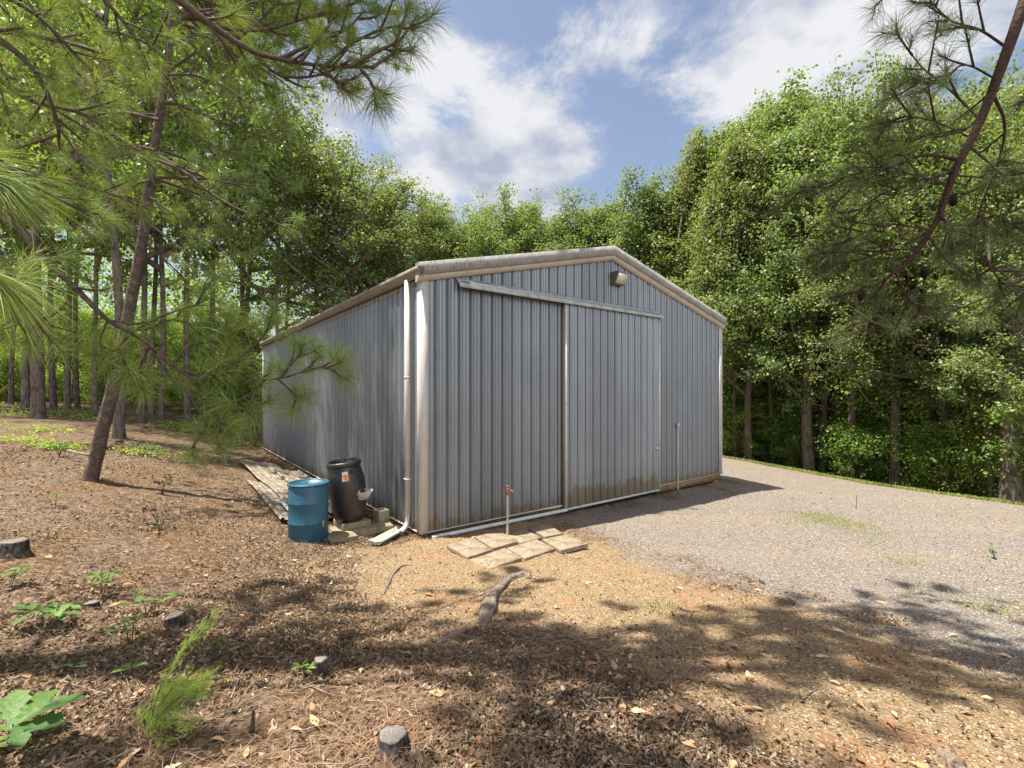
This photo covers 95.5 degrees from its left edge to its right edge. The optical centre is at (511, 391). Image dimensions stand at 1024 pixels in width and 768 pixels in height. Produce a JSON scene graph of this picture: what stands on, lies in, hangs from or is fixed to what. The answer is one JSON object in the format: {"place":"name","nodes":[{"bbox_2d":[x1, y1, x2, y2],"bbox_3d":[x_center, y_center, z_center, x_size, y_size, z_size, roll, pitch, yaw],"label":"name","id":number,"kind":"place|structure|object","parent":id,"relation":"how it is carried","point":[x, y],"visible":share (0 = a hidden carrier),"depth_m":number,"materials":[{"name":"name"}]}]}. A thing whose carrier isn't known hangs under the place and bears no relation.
{"place":"outdoors","nodes":[
{"label":"outdoors","id":0,"kind":"place"},
{"bbox_2d":[0,395,1023,767],"bbox_3d":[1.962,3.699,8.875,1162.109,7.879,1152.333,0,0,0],"label":"ground","id":1,"kind":"structure","parent":0,"point":[72,487],"depth_m":4.66,"materials":[{"name":"brown soil"}]},
{"bbox_2d":[0,537,33,559],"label":"tree stump","id":2,"kind":"object","parent":1,"relation":"on","point":[16,548],"visible":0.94,"depth_m":4.48,"materials":[{"name":"wood"}]},
{"bbox_2d":[0,343,48,400],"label":"bush","id":3,"kind":"object","parent":1,"relation":"on","point":[18,371],"visible":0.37,"depth_m":27.59,"materials":[{"name":"green plant"}]},
{"bbox_2d":[0,689,85,751],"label":"oak seedling","id":4,"kind":"object","parent":1,"relation":"on","point":[14,710],"visible":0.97,"depth_m":2.13,"materials":[{"name":"green plant"}]},
{"bbox_2d":[9,602,80,626],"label":"oak seedling","id":5,"kind":"object","parent":1,"relation":"on","point":[51,608],"visible":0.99,"depth_m":3.32,"materials":[{"name":"green plant"}]},
{"bbox_2d":[7,294,105,402],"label":"sapling","id":6,"kind":"object","parent":1,"relation":"on","point":[64,321],"visible":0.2,"depth_m":29.80,"materials":[{"name":"green plant"}]},
{"bbox_2d":[0,7,153,407],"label":"woodland tree","id":7,"kind":"object","parent":1,"relation":"on","point":[53,402],"visible":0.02,"depth_m":24.84,"materials":[{"name":"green plant"}]},
{"bbox_2d":[0,0,171,418],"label":"woodland tree","id":8,"kind":"object","parent":1,"relation":"on","point":[37,398],"visible":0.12,"depth_m":18.35,"materials":[{"name":"green plant"}]},
{"bbox_2d":[0,0,171,409],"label":"woodland tree","id":9,"kind":"object","parent":1,"relation":"on","point":[25,390],"visible":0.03,"depth_m":22.96,"materials":[{"name":"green plant"}]},
{"bbox_2d":[0,0,204,410],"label":"woodland tree","id":10,"kind":"object","parent":1,"relation":"on","point":[67,395],"visible":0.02,"depth_m":23.95,"materials":[{"name":"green plant"}]},
{"bbox_2d":[0,0,207,417],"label":"woodland tree","id":11,"kind":"object","parent":1,"relation":"on","point":[94,399],"visible":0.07,"depth_m":20.94,"materials":[{"name":"green plant"}]},
{"bbox_2d":[0,0,210,409],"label":"woodland tree","id":12,"kind":"object","parent":1,"relation":"on","point":[77,404],"visible":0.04,"depth_m":24.89,"materials":[{"name":"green plant"}]},
{"bbox_2d":[0,0,259,438],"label":"woodland tree","id":13,"kind":"object","parent":1,"relation":"on","point":[119,416],"visible":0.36,"depth_m":14.39,"materials":[{"name":"green plant"}]},
{"bbox_2d":[0,402,261,460],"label":"ground cover","id":14,"kind":"object","parent":1,"relation":"on","point":[47,444],"visible":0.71,"depth_m":14.18,"materials":[{"name":"green plant"}]},
{"bbox_2d":[34,0,246,421],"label":"woodland tree","id":15,"kind":"object","parent":1,"relation":"on","point":[141,416],"visible":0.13,"depth_m":20.91,"materials":[{"name":"green plant"}]},
{"bbox_2d":[20,1,300,413],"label":"woodland tree","id":16,"kind":"object","parent":1,"relation":"on","point":[151,410],"visible":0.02,"depth_m":25.05,"materials":[{"name":"green plant"}]},
{"bbox_2d":[28,1,298,420],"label":"woodland tree","id":17,"kind":"object","parent":1,"relation":"on","point":[160,268],"visible":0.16,"depth_m":21.89,"materials":[{"name":"green plant"}]},
{"bbox_2d":[27,0,309,419],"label":"woodland tree","id":18,"kind":"object","parent":1,"relation":"on","point":[187,399],"visible":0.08,"depth_m":23.81,"materials":[{"name":"green plant"}]},
{"bbox_2d":[107,601,232,752],"bbox_3d":[-1.623,1.404,2.232,0.519,0.562,0.457,0,0,-43],"label":"feathery weed","id":19,"kind":"object","parent":1,"relation":"on","point":[153,722],"visible":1,"depth_m":2.22,"materials":[{"name":"green plant"}]},
{"bbox_2d":[148,332,209,398],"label":"sapling","id":20,"kind":"object","parent":1,"relation":"on","point":[170,386],"visible":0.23,"depth_m":29.30,"materials":[{"name":"green plant"}]},
{"bbox_2d":[75,0,323,411],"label":"woodland tree","id":21,"kind":"object","parent":1,"relation":"on","point":[216,246],"visible":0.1,"depth_m":27.83,"materials":[{"name":"green plant"}]},
{"bbox_2d":[10,0,415,481],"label":"pine tree","id":22,"kind":"object","parent":1,"relation":"on","point":[175,14],"visible":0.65,"depth_m":8.45,"materials":[{"name":"green plant"}]},
{"bbox_2d":[171,313,260,399],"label":"sapling","id":23,"kind":"object","parent":1,"relation":"on","point":[203,354],"visible":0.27,"depth_m":28.39,"materials":[{"name":"green plant"}]},
{"bbox_2d":[197,367,261,416],"bbox_3d":[-16.682,0.123,26.987,2.944,3.605,3.805,0,0,20],"label":"bush","id":24,"kind":"object","parent":1,"relation":"on","point":[235,388],"visible":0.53,"depth_m":27.41,"materials":[{"name":"green plant"}]},
{"bbox_2d":[0,0,460,480],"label":"pine tree","id":25,"kind":"object","parent":1,"relation":"on","point":[14,293],"visible":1,"depth_m":3.07,"materials":[{"name":"green plant"}]},
{"bbox_2d":[138,1,346,413],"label":"woodland tree","id":26,"kind":"object","parent":1,"relation":"on","point":[241,335],"visible":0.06,"depth_m":30.06,"materials":[{"name":"green plant"}]},
{"bbox_2d":[166,79,328,409],"bbox_3d":[-19.697,-11.367,35.352,13.088,26.274,15.590,0,0,-28],"label":"woodland tree","id":27,"kind":"object","parent":1,"relation":"on","point":[249,269],"visible":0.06,"depth_m":33.49,"materials":[{"name":"green plant"}]},
{"bbox_2d":[163,81,358,333],"bbox_3d":[-13.655,-7.174,25.304,9.361,18.907,11.151,0,0,24],"label":"woodland tree","id":28,"kind":"object","parent":1,"relation":"on","point":[251,284],"visible":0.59,"depth_m":25.65,"materials":[{"name":"green plant"}]},
{"bbox_2d":[247,480,332,519],"bbox_3d":[-4.582,2.103,9.371,0.850,0.233,3.700,0,0,-37],"label":"roofing sheet","id":29,"kind":"object","parent":1,"relation":"on","point":[269,496],"visible":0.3,"depth_m":8.98,"materials":[{"name":"metal"}]},
{"bbox_2d":[240,459,287,501],"bbox_3d":[-5.561,2.071,11.138,0.880,0.259,6.109,0,0,-38],"label":"roofing sheet","id":30,"kind":"object","parent":29,"relation":"on","point":[267,474],"visible":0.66,"depth_m":11.51,"materials":[{"name":"metal"}]},
{"bbox_2d":[219,98,371,329],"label":"woodland tree","id":31,"kind":"object","parent":1,"relation":"on","point":[314,118],"visible":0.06,"depth_m":32.86,"materials":[{"name":"green plant"}]},
{"bbox_2d":[287,478,329,542],"bbox_3d":[-3.125,1.827,7.140,0.602,0.880,0.602,0,0,-23],"label":"blue drum","id":32,"kind":"object","parent":1,"relation":"on","point":[308,517],"visible":0.98,"depth_m":6.91,"materials":[{"name":"metal"}]},
{"bbox_2d":[218,93,423,320],"bbox_3d":[-12.593,-8.903,32.080,13.098,22.275,10.756,0,0,-26],"label":"woodland tree","id":33,"kind":"object","parent":1,"relation":"on","point":[287,252],"visible":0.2,"depth_m":30.21,"materials":[{"name":"green plant"}]},
{"bbox_2d":[211,128,432,312],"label":"forest tree","id":34,"kind":"object","parent":1,"relation":"on","point":[340,187],"visible":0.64,"depth_m":26.07,"materials":[{"name":"green plant"}]},
{"bbox_2d":[329,521,392,534],"bbox_3d":[-2.506,2.302,7.744,0.950,0.127,0.440,0,0,-30],"label":"concrete slab","id":35,"kind":"object","parent":1,"relation":"on","point":[374,528],"depth_m":7.65,"materials":[{"name":"grey concrete"}]},
{"bbox_2d":[333,517,370,530],"bbox_3d":[-2.674,2.186,7.767,0.460,0.100,0.460,0,0,-40],"label":"concrete slab","id":36,"kind":"object","parent":35,"relation":"on","point":[364,522],"depth_m":7.60,"materials":[{"name":"grey concrete"}]},
{"bbox_2d":[326,457,372,522],"bbox_3d":[-2.679,1.627,7.740,0.739,0.990,0.610,-7,3,-11],"label":"black barrel","id":37,"kind":"object","parent":36,"relation":"on","point":[348,494],"visible":0.99,"depth_m":7.50,"materials":[{"name":"plastic"}]},
{"bbox_2d":[279,153,445,316],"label":"forest tree","id":38,"kind":"object","parent":1,"relation":"on","point":[395,199],"visible":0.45,"depth_m":28.22,"materials":[{"name":"green plant"}]},
{"bbox_2d":[298,172,468,309],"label":"forest tree","id":39,"kind":"object","parent":1,"relation":"on","point":[441,249],"visible":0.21,"depth_m":30.25,"materials":[{"name":"green plant"}]},
{"bbox_2d":[376,724,410,761],"bbox_3d":[-0.558,1.663,2.155,0.192,0.154,0.186,0,0,0],"label":"tree stump","id":40,"kind":"object","parent":1,"relation":"on","point":[392,740],"visible":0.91,"depth_m":2.13,"materials":[{"name":"grey wood"}]},
{"bbox_2d":[0,212,832,461],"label":"woods","id":41,"kind":"object","parent":1,"relation":"on","point":[101,297],"visible":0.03,"depth_m":42.01,"materials":[{"name":"green plant"}]},
{"bbox_2d":[380,194,507,274],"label":"forest tree","id":42,"kind":"object","parent":1,"relation":"on","point":[423,252],"visible":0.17,"depth_m":30.13,"materials":[{"name":"green plant"}]},
{"bbox_2d":[447,538,491,558],"bbox_3d":[-0.623,2.337,6.911,0.508,0.074,0.736,0,0,-35],"label":"paver","id":43,"kind":"object","parent":1,"relation":"on","point":[469,548],"visible":0.79,"depth_m":6.83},
{"bbox_2d":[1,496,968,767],"bbox_3d":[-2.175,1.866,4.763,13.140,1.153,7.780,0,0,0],"label":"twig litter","id":44,"kind":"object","parent":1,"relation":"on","point":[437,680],"visible":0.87,"depth_m":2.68,"materials":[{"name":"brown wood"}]},
{"bbox_2d":[259,246,725,538],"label":"metal barn","id":45,"kind":"structure","parent":1,"relation":"on","point":[544,383],"depth_m":9.30,"materials":[{"name":"grey metal"}]},
{"bbox_2d":[562,300,660,509],"bbox_3d":[2.300,0.272,10.244,3.134,4.224,0.118,0,0,-36],"label":"sliding door","id":46,"kind":"structure","parent":45,"relation":"in","point":[611,360],"depth_m":10.09,"materials":[{"name":"grey metal"}]},
{"bbox_2d":[469,548,521,567],"bbox_3d":[-0.211,2.337,6.454,0.694,0.075,0.483,0,0,-41],"label":"paver","id":47,"kind":"object","parent":1,"relation":"on","point":[500,557],"visible":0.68,"depth_m":6.41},
{"bbox_2d":[474,531,518,550],"bbox_3d":[-0.249,2.353,7.314,0.523,0.070,0.643,0,0,-35],"label":"paver","id":48,"kind":"object","parent":1,"relation":"on","point":[497,540],"visible":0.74,"depth_m":7.24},
{"bbox_2d":[478,569,531,628],"bbox_3d":[-0.135,2.105,4.820,0.348,0.424,2.152,0,0,14],"label":"surface root","id":49,"kind":"object","parent":1,"relation":"on","point":[488,606],"visible":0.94,"depth_m":4.61,"materials":[{"name":"brown wood"}]},
{"bbox_2d":[444,182,572,258],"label":"forest tree","id":50,"kind":"object","parent":1,"relation":"on","point":[504,241],"visible":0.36,"depth_m":29.69,"materials":[{"name":"green plant"}]},
{"bbox_2d":[0,442,1023,767],"bbox_3d":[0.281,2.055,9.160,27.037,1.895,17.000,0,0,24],"label":"leaf litter","id":51,"kind":"object","parent":1,"relation":"on","point":[604,736],"visible":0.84,"depth_m":2.92,"materials":[{"name":"brown plant"}]},
{"bbox_2d":[9,531,1023,767],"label":"fallen oak leaves","id":52,"kind":"object","parent":1,"relation":"on","point":[679,708],"visible":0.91,"depth_m":2.68,"materials":[{"name":"brown plant"}]},
{"bbox_2d":[494,188,560,253],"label":"forest tree","id":53,"kind":"object","parent":1,"relation":"on","point":[537,216],"visible":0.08,"depth_m":31.68,"materials":[{"name":"green plant"}]},
{"bbox_2d":[507,539,554,560],"bbox_3d":[0.279,2.342,6.863,0.710,0.068,0.507,0,0,-41],"label":"paver","id":54,"kind":"object","parent":1,"relation":"on","point":[526,551],"visible":0.83,"depth_m":6.80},
{"bbox_2d":[542,535,587,553],"bbox_3d":[0.780,2.327,7.103,0.526,0.083,0.585,0,0,-31],"label":"paver","id":55,"kind":"object","parent":1,"relation":"on","point":[561,544],"visible":0.89,"depth_m":7.00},
{"bbox_2d":[511,183,629,253],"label":"forest tree","id":56,"kind":"object","parent":1,"relation":"on","point":[556,229],"visible":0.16,"depth_m":30.32,"materials":[{"name":"green plant"}]},
{"bbox_2d":[527,185,688,282],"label":"forest tree","id":57,"kind":"object","parent":1,"relation":"on","point":[578,218],"visible":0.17,"depth_m":30.35,"materials":[{"name":"green plant"}]},
{"bbox_2d":[567,184,660,267],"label":"forest tree","id":58,"kind":"object","parent":1,"relation":"on","point":[603,226],"visible":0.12,"depth_m":29.59,"materials":[{"name":"green plant"}]},
{"bbox_2d":[269,504,1023,620],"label":"grass patches","id":59,"kind":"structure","parent":1,"relation":"on","point":[849,525],"depth_m":7.74,"materials":[{"name":"green plant"}]},
{"bbox_2d":[600,160,700,293],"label":"forest tree","id":60,"kind":"object","parent":1,"relation":"on","point":[647,200],"visible":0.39,"depth_m":27.27,"materials":[{"name":"green plant"}]},
{"bbox_2d":[610,159,700,289],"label":"forest tree","id":61,"kind":"object","parent":1,"relation":"on","point":[668,256],"visible":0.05,"depth_m":27.02,"materials":[{"name":"green plant"}]},
{"bbox_2d":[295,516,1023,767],"bbox_3d":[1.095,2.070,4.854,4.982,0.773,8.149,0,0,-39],"label":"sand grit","id":62,"kind":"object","parent":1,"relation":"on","point":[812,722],"visible":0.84,"depth_m":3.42,"materials":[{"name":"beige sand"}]},
{"bbox_2d":[638,126,710,293],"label":"forest tree","id":63,"kind":"object","parent":1,"relation":"on","point":[686,172],"visible":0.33,"depth_m":26.30,"materials":[{"name":"green plant"}]},
{"bbox_2d":[644,120,732,339],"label":"forest tree","id":64,"kind":"object","parent":1,"relation":"on","point":[709,143],"visible":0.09,"depth_m":26.09,"materials":[{"name":"green plant"}]},
{"bbox_2d":[659,86,791,343],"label":"forest tree","id":65,"kind":"object","parent":1,"relation":"on","point":[745,126],"visible":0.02,"depth_m":24.67,"materials":[{"name":"green plant"}]},
{"bbox_2d":[681,161,783,456],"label":"edge tree","id":66,"kind":"object","parent":1,"relation":"on","point":[699,289],"visible":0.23,"depth_m":22.11,"materials":[{"name":"green plant"}]},
{"bbox_2d":[680,122,797,457],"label":"edge tree","id":67,"kind":"object","parent":1,"relation":"on","point":[730,351],"visible":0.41,"depth_m":21.12,"materials":[{"name":"green plant"}]},
{"bbox_2d":[722,384,760,455],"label":"sapling","id":68,"kind":"object","parent":1,"relation":"on","point":[742,427],"visible":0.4,"depth_m":22.03,"materials":[{"name":"green plant"}]},
{"bbox_2d":[667,113,836,459],"bbox_3d":[10.783,-4.434,21.209,7.143,16.277,6.770,0,0,5],"label":"edge tree","id":69,"kind":"object","parent":1,"relation":"on","point":[753,165],"visible":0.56,"depth_m":20.51,"materials":[{"name":"green plant"}]},
{"bbox_2d":[722,368,786,457],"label":"sapling","id":70,"kind":"object","parent":1,"relation":"on","point":[741,396],"visible":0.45,"depth_m":21.60,"materials":[{"name":"green plant"}]},
{"bbox_2d":[691,61,847,465],"bbox_3d":[13.386,-5.582,23.010,9.739,20.315,9.231,0,0,36],"label":"forest tree","id":71,"kind":"object","parent":1,"relation":"on","point":[784,112],"visible":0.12,"depth_m":22.17,"materials":[{"name":"green plant"}]},
{"bbox_2d":[738,362,812,460],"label":"sapling","id":72,"kind":"object","parent":1,"relation":"on","point":[776,405],"visible":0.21,"depth_m":21.68,"materials":[{"name":"green plant"}]},
{"bbox_2d":[672,114,879,463],"bbox_3d":[12.140,-4.571,22.254,7.193,17.242,10.155,0,0,3],"label":"edge tree","id":73,"kind":"object","parent":1,"relation":"on","point":[790,277],"visible":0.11,"depth_m":20.54,"materials":[{"name":"green plant"}]},
{"bbox_2d":[537,464,1023,682],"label":"gravel stones","id":74,"kind":"object","parent":1,"relation":"on","point":[918,613],"visible":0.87,"depth_m":6.82,"materials":[{"name":"grey gravel"}]},
{"bbox_2d":[760,401,827,466],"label":"sapling","id":75,"kind":"object","parent":1,"relation":"on","point":[798,411],"visible":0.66,"depth_m":20.71,"materials":[{"name":"green plant"}]},
{"bbox_2d":[766,227,850,470],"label":"slender tree","id":76,"kind":"object","parent":1,"relation":"on","point":[802,379],"visible":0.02,"depth_m":20.02,"materials":[{"name":"green plant"}]},
{"bbox_2d":[711,100,926,471],"bbox_3d":[12.303,-4.072,19.517,7.009,15.979,6.644,-1,0,3],"label":"edge tree","id":77,"kind":"object","parent":1,"relation":"on","point":[811,319],"visible":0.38,"depth_m":19.26,"materials":[{"name":"green plant"}]},
{"bbox_2d":[698,55,966,473],"bbox_3d":[13.631,-4.901,19.121,10.558,17.960,7.504,0,0,29],"label":"edge tree","id":78,"kind":"object","parent":1,"relation":"on","point":[823,415],"visible":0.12,"depth_m":19.06,"materials":[{"name":"green plant"}]},
{"bbox_2d":[773,199,893,475],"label":"edge tree","id":79,"kind":"object","parent":1,"relation":"on","point":[813,400],"visible":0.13,"depth_m":19.45,"materials":[{"name":"green plant"}]},
{"bbox_2d":[813,386,878,477],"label":"sapling","id":80,"kind":"object","parent":1,"relation":"on","point":[842,412],"visible":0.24,"depth_m":19.11,"materials":[{"name":"green plant"}]},
{"bbox_2d":[820,423,875,480],"bbox_3d":[13.802,2.613,18.418,2.936,2.874,2.272,0,0,23],"label":"bush","id":81,"kind":"object","parent":1,"relation":"on","point":[841,457],"visible":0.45,"depth_m":18.23,"materials":[{"name":"green plant"}]},
{"bbox_2d":[824,425,888,480],"bbox_3d":[13.864,2.639,18.630,2.320,2.925,2.998,0,0,19],"label":"bush","id":82,"kind":"object","parent":1,"relation":"on","point":[867,464],"visible":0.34,"depth_m":18.00,"materials":[{"name":"green plant"}]},
{"bbox_2d":[814,387,907,468],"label":"sapling","id":83,"kind":"object","parent":1,"relation":"on","point":[862,415],"visible":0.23,"depth_m":18.41,"materials":[{"name":"green plant"}]},
{"bbox_2d":[793,344,953,473],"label":"sapling","id":84,"kind":"object","parent":1,"relation":"on","point":[873,416],"visible":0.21,"depth_m":17.95,"materials":[{"name":"green plant"}]},
{"bbox_2d":[749,44,1023,477],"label":"edge tree","id":85,"kind":"object","parent":1,"relation":"on","point":[848,111],"visible":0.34,"depth_m":17.12,"materials":[{"name":"green plant"}]},
{"bbox_2d":[754,0,1023,354],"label":"pine tree","id":86,"kind":"object","parent":1,"relation":"on","point":[940,255],"visible":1,"depth_m":3.50,"materials":[{"name":"green plant"}]},
{"bbox_2d":[773,58,1023,486],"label":"edge tree","id":87,"kind":"object","parent":1,"relation":"on","point":[895,416],"visible":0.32,"depth_m":16.09,"materials":[{"name":"green plant"}]},
{"bbox_2d":[782,107,1023,494],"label":"edge tree","id":88,"kind":"object","parent":1,"relation":"on","point":[943,412],"visible":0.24,"depth_m":15.84,"materials":[{"name":"green plant"}]},
{"bbox_2d":[808,324,999,471],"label":"sapling","id":89,"kind":"object","parent":1,"relation":"on","point":[867,437],"visible":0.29,"depth_m":16.97,"materials":[{"name":"green plant"}]},
{"bbox_2d":[869,417,951,487],"bbox_3d":[14.527,2.589,16.770,2.608,3.239,3.370,0,0,16],"label":"bush","id":90,"kind":"object","parent":1,"relation":"on","point":[884,462],"visible":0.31,"depth_m":17.11,"materials":[{"name":"green plant"}]},
{"bbox_2d":[815,65,1023,383],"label":"forest tree","id":91,"kind":"object","parent":1,"relation":"on","point":[982,136],"visible":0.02,"depth_m":17.75,"materials":[{"name":"green plant"}]},
{"bbox_2d":[847,170,992,490],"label":"edge tree","id":92,"kind":"object","parent":1,"relation":"on","point":[925,388],"visible":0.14,"depth_m":16.25,"materials":[{"name":"green plant"}]},
{"bbox_2d":[883,379,960,489],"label":"sapling","id":93,"kind":"object","parent":1,"relation":"on","point":[909,445],"visible":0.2,"depth_m":16.78,"materials":[{"name":"green plant"}]},
{"bbox_2d":[827,87,1022,354],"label":"forest tree","id":94,"kind":"object","parent":1,"relation":"on","point":[975,110],"visible":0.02,"depth_m":17.59,"materials":[{"name":"green plant"}]},
{"bbox_2d":[894,421,997,493],"bbox_3d":[14.945,2.508,15.973,3.247,3.136,2.513,0,0,23],"label":"bush","id":95,"kind":"object","parent":1,"relation":"on","point":[930,480],"visible":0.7,"depth_m":15.79,"materials":[{"name":"green plant"}]},
{"bbox_2d":[870,140,1023,429],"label":"slender tree","id":96,"kind":"object","parent":1,"relation":"on","point":[964,162],"visible":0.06,"depth_m":15.63,"materials":[{"name":"green plant"}]},
{"bbox_2d":[894,422,1001,497],"bbox_3d":[14.739,2.493,15.320,3.370,3.239,2.608,0,0,36],"label":"bush","id":97,"kind":"object","parent":1,"relation":"on","point":[980,465],"visible":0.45,"depth_m":15.06,"materials":[{"name":"green plant"}]},
{"bbox_2d":[899,415,999,495],"bbox_3d":[15.263,2.442,15.897,3.511,3.357,2.716,0,0,10],"label":"bush","id":98,"kind":"object","parent":1,"relation":"on","point":[939,478],"visible":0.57,"depth_m":15.50,"materials":[{"name":"green plant"}]},
{"bbox_2d":[890,179,1023,498],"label":"edge tree","id":99,"kind":"object","parent":1,"relation":"on","point":[950,394],"visible":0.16,"depth_m":14.56,"materials":[{"name":"green plant"}]},
{"bbox_2d":[913,211,1011,486],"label":"slender tree","id":100,"kind":"object","parent":1,"relation":"on","point":[952,415],"visible":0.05,"depth_m":15.75,"materials":[{"name":"green plant"}]},
{"bbox_2d":[910,136,1023,503],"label":"edge tree","id":101,"kind":"object","parent":1,"relation":"on","point":[1012,490],"visible":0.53,"depth_m":13.09,"materials":[{"name":"green plant"}]},
{"bbox_2d":[927,49,1023,141],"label":"forest tree","id":102,"kind":"object","parent":1,"relation":"on","point":[965,90],"visible":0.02,"depth_m":23.02,"materials":[{"name":"green plant"}]},
{"bbox_2d":[942,73,1023,187],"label":"forest tree","id":103,"kind":"object","parent":1,"relation":"on","point":[1017,127],"visible":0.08,"depth_m":15.40,"materials":[{"name":"green plant"}]},
{"bbox_2d":[957,368,1023,480],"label":"sapling","id":104,"kind":"object","parent":1,"relation":"on","point":[988,446],"visible":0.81,"depth_m":12.96,"materials":[{"name":"green plant"}]},
{"bbox_2d":[0,0,1023,372],"label":"sky","id":105,"kind":"structure","parent":0,"point":[527,94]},
{"bbox_2d":[722,455,1023,505],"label":"verge grass","id":106,"kind":"structure","parent":0,"point":[1016,502],"depth_m":15.50,"materials":[{"name":"green plant"}]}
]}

